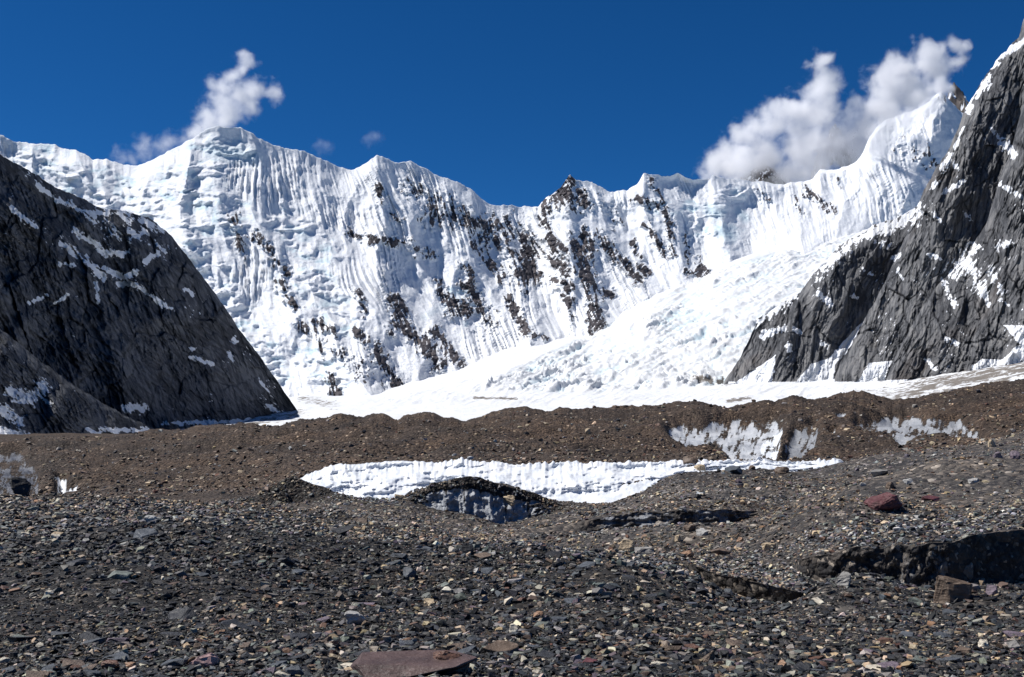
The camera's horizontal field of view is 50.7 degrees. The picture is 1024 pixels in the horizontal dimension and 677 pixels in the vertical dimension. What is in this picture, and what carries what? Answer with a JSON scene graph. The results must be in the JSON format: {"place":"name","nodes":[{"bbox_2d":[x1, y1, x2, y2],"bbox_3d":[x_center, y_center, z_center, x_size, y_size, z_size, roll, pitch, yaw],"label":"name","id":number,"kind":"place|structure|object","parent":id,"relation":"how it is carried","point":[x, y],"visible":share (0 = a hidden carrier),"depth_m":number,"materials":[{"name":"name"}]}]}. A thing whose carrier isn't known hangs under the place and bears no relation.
{"place":"outdoors","nodes":[
{"label":"outdoors","id":0,"kind":"place"},
{"bbox_2d":[0,329,153,434],"bbox_3d":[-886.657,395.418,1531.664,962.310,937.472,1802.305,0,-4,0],"label":"dark spur","id":1,"kind":"structure","parent":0,"point":[37,395],"depth_m":1141.90,"materials":[{"name":"stone"}]},
{"bbox_2d":[0,154,296,429],"bbox_3d":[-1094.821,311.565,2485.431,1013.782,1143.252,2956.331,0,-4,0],"label":"dark mountain","id":2,"kind":"structure","parent":0,"point":[125,313],"depth_m":1964.18,"materials":[{"name":"stone"}]},
{"bbox_2d":[0,91,962,396],"bbox_3d":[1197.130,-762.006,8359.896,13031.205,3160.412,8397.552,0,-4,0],"label":"snow mountain","id":3,"kind":"structure","parent":0,"point":[376,275],"depth_m":6205.13,"materials":[{"name":"snow"}]},
{"bbox_2d":[0,379,1023,676],"bbox_3d":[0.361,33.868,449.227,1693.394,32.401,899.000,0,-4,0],"label":"moraine ground","id":4,"kind":"structure","parent":0,"point":[996,557],"depth_m":76.89,"materials":[{"name":"gravel"}]},
{"bbox_2d":[1,667,16,672],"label":"flat stone","id":5,"kind":"object","parent":4,"relation":"on","point":[12,669],"visible":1,"depth_m":6.58,"materials":[{"name":"stone"}]},
{"bbox_2d":[9,477,30,495],"bbox_3d":[-13.482,4.098,29.522,0.601,0.600,0.588,9,-1,-3],"label":"boulder","id":6,"kind":"object","parent":4,"relation":"on","point":[20,486],"visible":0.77,"depth_m":29.42,"materials":[{"name":"black stone"}]},
{"bbox_2d":[7,636,33,641],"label":"flat stone","id":7,"kind":"object","parent":4,"relation":"on","point":[15,639],"visible":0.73,"depth_m":8.01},
{"bbox_2d":[26,670,49,676],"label":"flat stone","id":8,"kind":"object","parent":4,"relation":"on","point":[29,673],"visible":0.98,"depth_m":6.39,"materials":[{"name":"stone"}]},
{"bbox_2d":[41,663,54,670],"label":"flat stone","id":9,"kind":"object","parent":4,"relation":"on","point":[49,667],"visible":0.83,"depth_m":6.54,"materials":[{"name":"stone"}]},
{"bbox_2d":[50,631,70,635],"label":"flat stone","id":10,"kind":"object","parent":4,"relation":"on","point":[56,633],"visible":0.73,"depth_m":8.13,"materials":[{"name":"stone"}]},
{"bbox_2d":[62,659,84,667],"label":"flat stone","id":11,"kind":"object","parent":4,"relation":"on","point":[68,662],"visible":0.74,"depth_m":6.67,"materials":[{"name":"stone"}]},
{"bbox_2d":[66,671,83,676],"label":"flat stone","id":12,"kind":"object","parent":4,"relation":"on","point":[79,674],"visible":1,"depth_m":6.36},
{"bbox_2d":[66,558,88,565],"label":"flat stone","id":13,"kind":"object","parent":4,"relation":"on","point":[82,561],"visible":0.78,"depth_m":12.81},
{"bbox_2d":[79,631,99,639],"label":"flat stone","id":14,"kind":"object","parent":4,"relation":"on","point":[87,635],"visible":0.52,"depth_m":8.02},
{"bbox_2d":[82,670,100,676],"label":"flat stone","id":15,"kind":"object","parent":4,"relation":"on","point":[91,673],"visible":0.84,"depth_m":6.43,"materials":[{"name":"stone"}]},
{"bbox_2d":[80,637,105,644],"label":"flat stone","id":16,"kind":"object","parent":4,"relation":"on","point":[101,640],"visible":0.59,"depth_m":7.81,"materials":[{"name":"stone"}]},
{"bbox_2d":[101,660,119,668],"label":"boulder","id":17,"kind":"object","parent":4,"relation":"on","point":[110,663],"visible":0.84,"depth_m":6.66,"materials":[{"name":"orange stone"}]},
{"bbox_2d":[103,651,129,659],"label":"flat stone","id":18,"kind":"object","parent":4,"relation":"on","point":[118,655],"visible":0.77,"depth_m":6.99,"materials":[{"name":"stone"}]},
{"bbox_2d":[106,638,129,641],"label":"flat stone","id":19,"kind":"object","parent":4,"relation":"on","point":[119,639],"visible":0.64,"depth_m":7.97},
{"bbox_2d":[107,570,133,579],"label":"flat stone","id":20,"kind":"object","parent":4,"relation":"on","point":[121,575],"visible":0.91,"depth_m":11.81,"materials":[{"name":"stone"}]},
{"bbox_2d":[133,528,157,538],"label":"flat stone","id":21,"kind":"object","parent":4,"relation":"on","point":[141,533],"visible":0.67,"depth_m":16.52,"materials":[{"name":"stone"}]},
{"bbox_2d":[144,515,156,521],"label":"boulder","id":22,"kind":"object","parent":4,"relation":"on","point":[147,518],"visible":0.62,"depth_m":18.00,"materials":[{"name":"stone"}]},
{"bbox_2d":[160,632,183,637],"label":"flat stone","id":23,"kind":"object","parent":4,"relation":"on","point":[170,634],"visible":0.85,"depth_m":8.18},
{"bbox_2d":[160,659,188,666],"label":"flat stone","id":24,"kind":"object","parent":4,"relation":"on","point":[177,662],"visible":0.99,"depth_m":6.69,"materials":[{"name":"stone"}]},
{"bbox_2d":[168,607,197,619],"bbox_3d":[-2.865,2.409,9.372,0.254,0.073,0.214,-10,14,-1],"label":"flat stone","id":25,"kind":"object","parent":4,"relation":"on","point":[186,612],"visible":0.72,"depth_m":9.38,"materials":[{"name":"stone"}]},
{"bbox_2d":[188,652,219,666],"bbox_3d":[-1.919,2.008,6.732,0.193,0.101,0.190,-3,-9,-15],"label":"boulder","id":26,"kind":"object","parent":4,"relation":"on","point":[209,658],"visible":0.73,"depth_m":6.67,"materials":[{"name":"pink stone"}]},
{"bbox_2d":[219,619,253,630],"bbox_3d":[-2.161,2.262,8.510,0.278,0.058,0.215,4,-2,-13],"label":"flat stone","id":27,"kind":"object","parent":4,"relation":"on","point":[225,624],"visible":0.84,"depth_m":8.50,"materials":[{"name":"stone"}]},
{"bbox_2d":[237,641,250,648],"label":"flat stone","id":28,"kind":"object","parent":4,"relation":"on","point":[245,644],"visible":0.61,"depth_m":7.52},
{"bbox_2d":[245,621,260,626],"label":"flat stone","id":29,"kind":"object","parent":4,"relation":"on","point":[255,623],"visible":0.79,"depth_m":8.75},
{"bbox_2d":[269,660,286,666],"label":"flat stone","id":30,"kind":"object","parent":4,"relation":"on","point":[278,663],"visible":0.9,"depth_m":6.71,"materials":[{"name":"stone"}]},
{"bbox_2d":[275,671,290,676],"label":"pebble","id":31,"kind":"object","parent":4,"relation":"on","point":[280,674],"visible":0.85,"depth_m":6.28,"materials":[{"name":"beige stone"}]},
{"bbox_2d":[277,558,294,564],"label":"boulder","id":32,"kind":"object","parent":4,"relation":"on","point":[287,561],"visible":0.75,"depth_m":15.15,"materials":[{"name":"grey stone"}]},
{"bbox_2d":[285,664,302,675],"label":"boulder","id":33,"kind":"object","parent":4,"relation":"on","point":[294,670],"visible":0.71,"depth_m":6.34,"materials":[{"name":"stone"}]},
{"bbox_2d":[289,633,307,638],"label":"flat stone","id":34,"kind":"object","parent":4,"relation":"on","point":[301,635],"visible":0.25,"depth_m":7.99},
{"bbox_2d":[291,653,309,660],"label":"flat stone","id":35,"kind":"object","parent":4,"relation":"on","point":[303,656],"visible":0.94,"depth_m":6.92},
{"bbox_2d":[316,616,330,622],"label":"flat stone","id":36,"kind":"object","parent":4,"relation":"on","point":[325,619],"visible":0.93,"depth_m":9.16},
{"bbox_2d":[332,524,355,534],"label":"flat stone","id":37,"kind":"object","parent":4,"relation":"on","point":[343,530],"visible":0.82,"depth_m":19.52,"materials":[{"name":"stone"}]},
{"bbox_2d":[344,611,365,623],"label":"boulder","id":38,"kind":"object","parent":4,"relation":"on","point":[352,617],"visible":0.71,"depth_m":9.13,"materials":[{"name":"stone"}]},
{"bbox_2d":[353,518,367,522],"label":"flat stone","id":39,"kind":"object","parent":4,"relation":"on","point":[363,520],"visible":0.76,"depth_m":26.18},
{"bbox_2d":[390,553,406,557],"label":"flat stone","id":40,"kind":"object","parent":4,"relation":"on","point":[399,555],"visible":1,"depth_m":16.20,"materials":[{"name":"stone"}]},
{"bbox_2d":[399,638,413,645],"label":"flat stone","id":41,"kind":"object","parent":4,"relation":"on","point":[407,642],"visible":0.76,"depth_m":7.90,"materials":[{"name":"stone"}]},
{"bbox_2d":[403,567,415,579],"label":"boulder","id":42,"kind":"object","parent":4,"relation":"on","point":[408,572],"visible":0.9,"depth_m":14.67,"materials":[{"name":"stone"}]},
{"bbox_2d":[350,650,476,676],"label":"flat stone","id":43,"kind":"object","parent":4,"relation":"on","point":[412,663],"visible":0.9,"depth_m":6.42,"materials":[{"name":"stone"}]},
{"bbox_2d":[433,650,469,674],"bbox_3d":[-0.373,1.962,6.547,0.227,0.135,0.204,7,-10,6],"label":"boulder","id":44,"kind":"object","parent":43,"relation":"on","point":[443,655],"visible":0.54,"depth_m":6.52,"materials":[{"name":"orange stone"}]},
{"bbox_2d":[424,598,434,604],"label":"boulder","id":45,"kind":"object","parent":4,"relation":"on","point":[427,601],"visible":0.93,"depth_m":11.78,"materials":[{"name":"beige stone"}]},
{"bbox_2d":[448,642,466,650],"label":"flat stone","id":46,"kind":"object","parent":4,"relation":"on","point":[460,645],"visible":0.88,"depth_m":7.55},
{"bbox_2d":[457,646,476,653],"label":"flat stone","id":47,"kind":"object","parent":4,"relation":"on","point":[468,649],"visible":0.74,"depth_m":7.44,"materials":[{"name":"stone"}]},
{"bbox_2d":[462,543,473,553],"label":"boulder","id":48,"kind":"object","parent":4,"relation":"on","point":[467,548],"visible":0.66,"depth_m":16.72,"materials":[{"name":"grey stone"}]},
{"bbox_2d":[474,552,492,558],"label":"flat stone","id":49,"kind":"object","parent":4,"relation":"on","point":[485,555],"visible":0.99,"depth_m":16.54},
{"bbox_2d":[480,567,493,574],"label":"flat stone","id":50,"kind":"object","parent":4,"relation":"on","point":[487,570],"visible":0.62,"depth_m":15.50,"materials":[{"name":"stone"}]},
{"bbox_2d":[483,640,518,653],"bbox_3d":[-0.073,2.150,7.455,0.270,0.071,0.177,2,13,-14],"label":"flat stone","id":51,"kind":"object","parent":4,"relation":"on","point":[500,645],"visible":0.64,"depth_m":7.44,"materials":[{"name":"stone"}]},
{"bbox_2d":[503,495,514,505],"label":"boulder","id":52,"kind":"object","parent":4,"relation":"on","point":[509,499],"visible":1,"depth_m":74.07,"materials":[{"name":"beige stone"}]},
{"bbox_2d":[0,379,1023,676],"bbox_3d":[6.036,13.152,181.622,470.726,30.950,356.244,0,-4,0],"label":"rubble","id":53,"kind":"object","parent":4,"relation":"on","point":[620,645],"visible":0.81,"depth_m":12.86,"materials":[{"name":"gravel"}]},
{"bbox_2d":[509,623,517,632],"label":"boulder","id":54,"kind":"object","parent":4,"relation":"on","point":[513,627],"visible":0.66,"depth_m":8.23,"materials":[{"name":"beige stone"}]},
{"bbox_2d":[536,649,554,658],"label":"flat stone","id":55,"kind":"object","parent":4,"relation":"on","point":[544,653],"visible":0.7,"depth_m":7.24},
{"bbox_2d":[545,551,560,557],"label":"flat stone","id":56,"kind":"object","parent":4,"relation":"on","point":[556,553],"visible":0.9,"depth_m":16.98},
{"bbox_2d":[576,561,595,567],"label":"flat stone","id":57,"kind":"object","parent":4,"relation":"on","point":[589,563],"visible":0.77,"depth_m":13.20,"materials":[{"name":"stone"}]},
{"bbox_2d":[603,584,616,591],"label":"flat stone","id":58,"kind":"object","parent":4,"relation":"on","point":[609,587],"visible":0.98,"depth_m":11.79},
{"bbox_2d":[618,539,634,551],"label":"boulder","id":59,"kind":"object","parent":4,"relation":"on","point":[627,544],"visible":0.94,"depth_m":21.94,"materials":[{"name":"beige stone"}]},
{"bbox_2d":[622,574,635,580],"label":"flat stone","id":60,"kind":"object","parent":4,"relation":"on","point":[628,577],"visible":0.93,"depth_m":12.37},
{"bbox_2d":[634,547,653,553],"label":"boulder","id":61,"kind":"object","parent":4,"relation":"on","point":[646,550],"visible":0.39,"depth_m":28.01,"materials":[{"name":"grey stone"}]},
{"bbox_2d":[644,593,656,599],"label":"flat stone","id":62,"kind":"object","parent":4,"relation":"on","point":[651,596],"visible":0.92,"depth_m":11.68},
{"bbox_2d":[651,661,667,666],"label":"pebble","id":63,"kind":"object","parent":4,"relation":"on","point":[664,664],"visible":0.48,"depth_m":6.83,"materials":[{"name":"beige stone"}]},
{"bbox_2d":[663,646,681,650],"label":"flat stone","id":64,"kind":"object","parent":4,"relation":"on","point":[670,648],"visible":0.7,"depth_m":7.68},
{"bbox_2d":[681,550,693,556],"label":"boulder","id":65,"kind":"object","parent":4,"relation":"on","point":[689,553],"visible":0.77,"depth_m":21.01,"materials":[{"name":"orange stone"}]},
{"bbox_2d":[683,524,695,530],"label":"boulder","id":66,"kind":"object","parent":4,"relation":"on","point":[689,527],"visible":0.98,"depth_m":31.36,"materials":[{"name":"brown stone"}]},
{"bbox_2d":[683,455,697,465],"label":"boulder","id":67,"kind":"object","parent":4,"relation":"on","point":[693,459],"visible":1,"depth_m":147.59,"materials":[{"name":"brown stone"}]},
{"bbox_2d":[684,644,700,649],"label":"pebble","id":68,"kind":"object","parent":4,"relation":"on","point":[695,646],"visible":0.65,"depth_m":7.84,"materials":[{"name":"orange stone"}]},
{"bbox_2d":[694,464,705,470],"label":"boulder","id":69,"kind":"object","parent":4,"relation":"on","point":[700,467],"visible":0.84,"depth_m":145.29,"materials":[{"name":"beige stone"}]},
{"bbox_2d":[694,588,708,592],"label":"flat stone","id":70,"kind":"object","parent":4,"relation":"on","point":[702,590],"visible":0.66,"depth_m":15.62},
{"bbox_2d":[696,528,708,535],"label":"flat stone","id":71,"kind":"object","parent":4,"relation":"on","point":[701,531],"visible":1,"depth_m":30.83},
{"bbox_2d":[702,650,714,662],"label":"boulder","id":72,"kind":"object","parent":4,"relation":"on","point":[709,656],"visible":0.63,"depth_m":7.03,"materials":[{"name":"brown stone"}]},
{"bbox_2d":[710,548,730,554],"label":"flat stone","id":73,"kind":"object","parent":4,"relation":"on","point":[721,551],"visible":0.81,"depth_m":25.25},
{"bbox_2d":[725,466,742,473],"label":"flat stone","id":74,"kind":"object","parent":4,"relation":"on","point":[735,469],"visible":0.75,"depth_m":77.98,"materials":[{"name":"stone"}]},
{"bbox_2d":[726,638,747,647],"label":"flat stone","id":75,"kind":"object","parent":4,"relation":"on","point":[733,642],"visible":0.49,"depth_m":8.26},
{"bbox_2d":[761,542,775,550],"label":"boulder","id":76,"kind":"object","parent":4,"relation":"on","point":[766,546],"visible":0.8,"depth_m":25.35,"materials":[{"name":"beige stone"}]},
{"bbox_2d":[774,466,788,473],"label":"boulder","id":77,"kind":"object","parent":4,"relation":"on","point":[780,470],"visible":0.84,"depth_m":79.89,"materials":[{"name":"brown stone"}]},
{"bbox_2d":[789,619,809,623],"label":"flat stone","id":78,"kind":"object","parent":4,"relation":"on","point":[803,620],"visible":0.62,"depth_m":11.11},
{"bbox_2d":[793,662,811,670],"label":"flat stone","id":79,"kind":"object","parent":4,"relation":"on","point":[802,665],"visible":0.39,"depth_m":6.74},
{"bbox_2d":[799,635,812,642],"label":"flat stone","id":80,"kind":"object","parent":4,"relation":"on","point":[802,638],"visible":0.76,"depth_m":8.85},
{"bbox_2d":[811,597,824,603],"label":"flat stone","id":81,"kind":"object","parent":4,"relation":"on","point":[816,600],"visible":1,"depth_m":12.69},
{"bbox_2d":[835,571,850,585],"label":"boulder","id":82,"kind":"object","parent":4,"relation":"on","point":[843,579],"visible":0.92,"depth_m":13.42,"materials":[{"name":"grey stone"}]},
{"bbox_2d":[853,659,868,664],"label":"flat stone","id":83,"kind":"object","parent":4,"relation":"on","point":[857,662],"visible":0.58,"depth_m":7.34,"materials":[{"name":"stone"}]},
{"bbox_2d":[871,469,887,477],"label":"flat stone","id":84,"kind":"object","parent":4,"relation":"on","point":[875,473],"visible":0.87,"depth_m":39.33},
{"bbox_2d":[864,492,902,510],"bbox_3d":[9.148,4.063,26.624,0.838,0.548,0.676,3,0,-15],"label":"boulder","id":85,"kind":"object","parent":4,"relation":"on","point":[885,501],"visible":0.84,"depth_m":26.38,"materials":[{"name":"red stone"}]},
{"bbox_2d":[878,637,893,643],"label":"pebble","id":86,"kind":"object","parent":4,"relation":"on","point":[883,640],"visible":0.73,"depth_m":8.69,"materials":[{"name":"orange stone"}]},
{"bbox_2d":[877,661,899,668],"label":"flat stone","id":87,"kind":"object","parent":4,"relation":"on","point":[894,664],"visible":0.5,"depth_m":6.97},
{"bbox_2d":[899,631,914,636],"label":"flat stone","id":88,"kind":"object","parent":4,"relation":"on","point":[907,633],"visible":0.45,"depth_m":9.58,"materials":[{"name":"stone"}]},
{"bbox_2d":[908,597,922,603],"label":"flat stone","id":89,"kind":"object","parent":4,"relation":"on","point":[915,600],"visible":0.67,"depth_m":12.89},
{"bbox_2d":[912,655,928,662],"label":"flat stone","id":90,"kind":"object","parent":4,"relation":"on","point":[916,658],"visible":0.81,"depth_m":7.33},
{"bbox_2d":[921,495,939,500],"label":"flat stone","id":91,"kind":"object","parent":4,"relation":"on","point":[930,497],"visible":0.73,"depth_m":32.27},
{"bbox_2d":[933,632,950,637],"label":"flat stone","id":92,"kind":"object","parent":4,"relation":"on","point":[942,634],"visible":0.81,"depth_m":9.63,"materials":[{"name":"stone"}]},
{"bbox_2d":[936,657,960,662],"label":"flat stone","id":93,"kind":"object","parent":4,"relation":"on","point":[951,659],"visible":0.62,"depth_m":7.34,"materials":[{"name":"stone"}]},
{"bbox_2d":[942,609,957,614],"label":"flat stone","id":94,"kind":"object","parent":4,"relation":"on","point":[946,611],"visible":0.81,"depth_m":12.33,"materials":[{"name":"stone"}]},
{"bbox_2d":[933,575,972,603],"bbox_3d":[5.249,3.047,12.889,0.421,0.406,0.338,6,-9,3],"label":"boulder","id":95,"kind":"object","parent":4,"relation":"on","point":[949,589],"visible":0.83,"depth_m":12.79,"materials":[{"name":"brown stone"}]},
{"bbox_2d":[954,646,971,655],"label":"flat stone","id":96,"kind":"object","parent":4,"relation":"on","point":[963,650],"visible":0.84,"depth_m":7.85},
{"bbox_2d":[978,639,988,646],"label":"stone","id":97,"kind":"object","parent":4,"relation":"on","point":[982,642],"visible":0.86,"depth_m":8.52,"materials":[{"name":"beige stone"}]},
{"bbox_2d":[986,585,997,594],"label":"boulder","id":98,"kind":"object","parent":4,"relation":"on","point":[992,589],"visible":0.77,"depth_m":12.81,"materials":[{"name":"purple stone"}]},
{"bbox_2d":[988,439,996,446],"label":"boulder","id":99,"kind":"object","parent":4,"relation":"on","point":[991,443],"visible":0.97,"depth_m":61.04,"materials":[{"name":"beige stone"}]},
{"bbox_2d":[1002,630,1023,636],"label":"flat stone","id":100,"kind":"object","parent":4,"relation":"on","point":[1010,633],"visible":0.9,"depth_m":9.41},
{"bbox_2d":[1006,640,1020,648],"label":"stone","id":101,"kind":"object","parent":4,"relation":"on","point":[1013,644],"visible":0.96,"depth_m":8.32,"materials":[{"name":"grey stone"}]},
{"bbox_2d":[1006,592,1023,599],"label":"flat stone","id":102,"kind":"object","parent":4,"relation":"on","point":[1015,595],"visible":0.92,"depth_m":12.62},
{"bbox_2d":[1009,450,1020,458],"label":"boulder","id":103,"kind":"object","parent":4,"relation":"on","point":[1014,454],"visible":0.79,"depth_m":39.22,"materials":[{"name":"purple stone"}]},
{"bbox_2d":[0,0,1023,206],"label":"sky","id":104,"kind":"structure","parent":0,"point":[505,101],"materials":[{"name":"blue"}]},
{"bbox_2d":[180,228,1023,429],"bbox_3d":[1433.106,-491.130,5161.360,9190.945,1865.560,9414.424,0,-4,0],"label":"glacier","id":105,"kind":"object","parent":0,"point":[688,341],"visible":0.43,"depth_m":4205.21,"materials":[{"name":"snow"}]},
{"bbox_2d":[740,162,796,184],"bbox_3d":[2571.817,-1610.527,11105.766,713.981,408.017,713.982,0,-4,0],"label":"rock summit","id":106,"kind":"structure","parent":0,"point":[763,172],"depth_m":10927.57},
{"bbox_2d":[724,206,916,384],"bbox_3d":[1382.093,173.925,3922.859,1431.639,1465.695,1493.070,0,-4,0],"label":"grey buttress","id":107,"kind":"structure","parent":0,"point":[808,332],"depth_m":3432.67,"materials":[{"name":"stone"}]},
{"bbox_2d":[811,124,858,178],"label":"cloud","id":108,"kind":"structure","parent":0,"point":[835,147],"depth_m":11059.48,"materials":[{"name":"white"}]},
{"bbox_2d":[834,19,1023,381],"bbox_3d":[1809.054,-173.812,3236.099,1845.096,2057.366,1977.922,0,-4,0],"label":"grey mountain","id":109,"kind":"structure","parent":0,"point":[950,217],"depth_m":3085.96,"materials":[{"name":"stone"}]},
{"bbox_2d":[885,104,1023,383],"bbox_3d":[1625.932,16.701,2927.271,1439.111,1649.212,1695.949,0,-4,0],"label":"grey buttress","id":110,"kind":"structure","parent":0,"point":[970,316],"depth_m":2626.84,"materials":[{"name":"stone"}]},
{"bbox_2d":[947,82,968,112],"bbox_3d":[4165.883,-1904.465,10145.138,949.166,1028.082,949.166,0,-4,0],"label":"rock summit","id":111,"kind":"structure","parent":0,"point":[956,96],"depth_m":10091.84,"materials":[{"name":"stone"}]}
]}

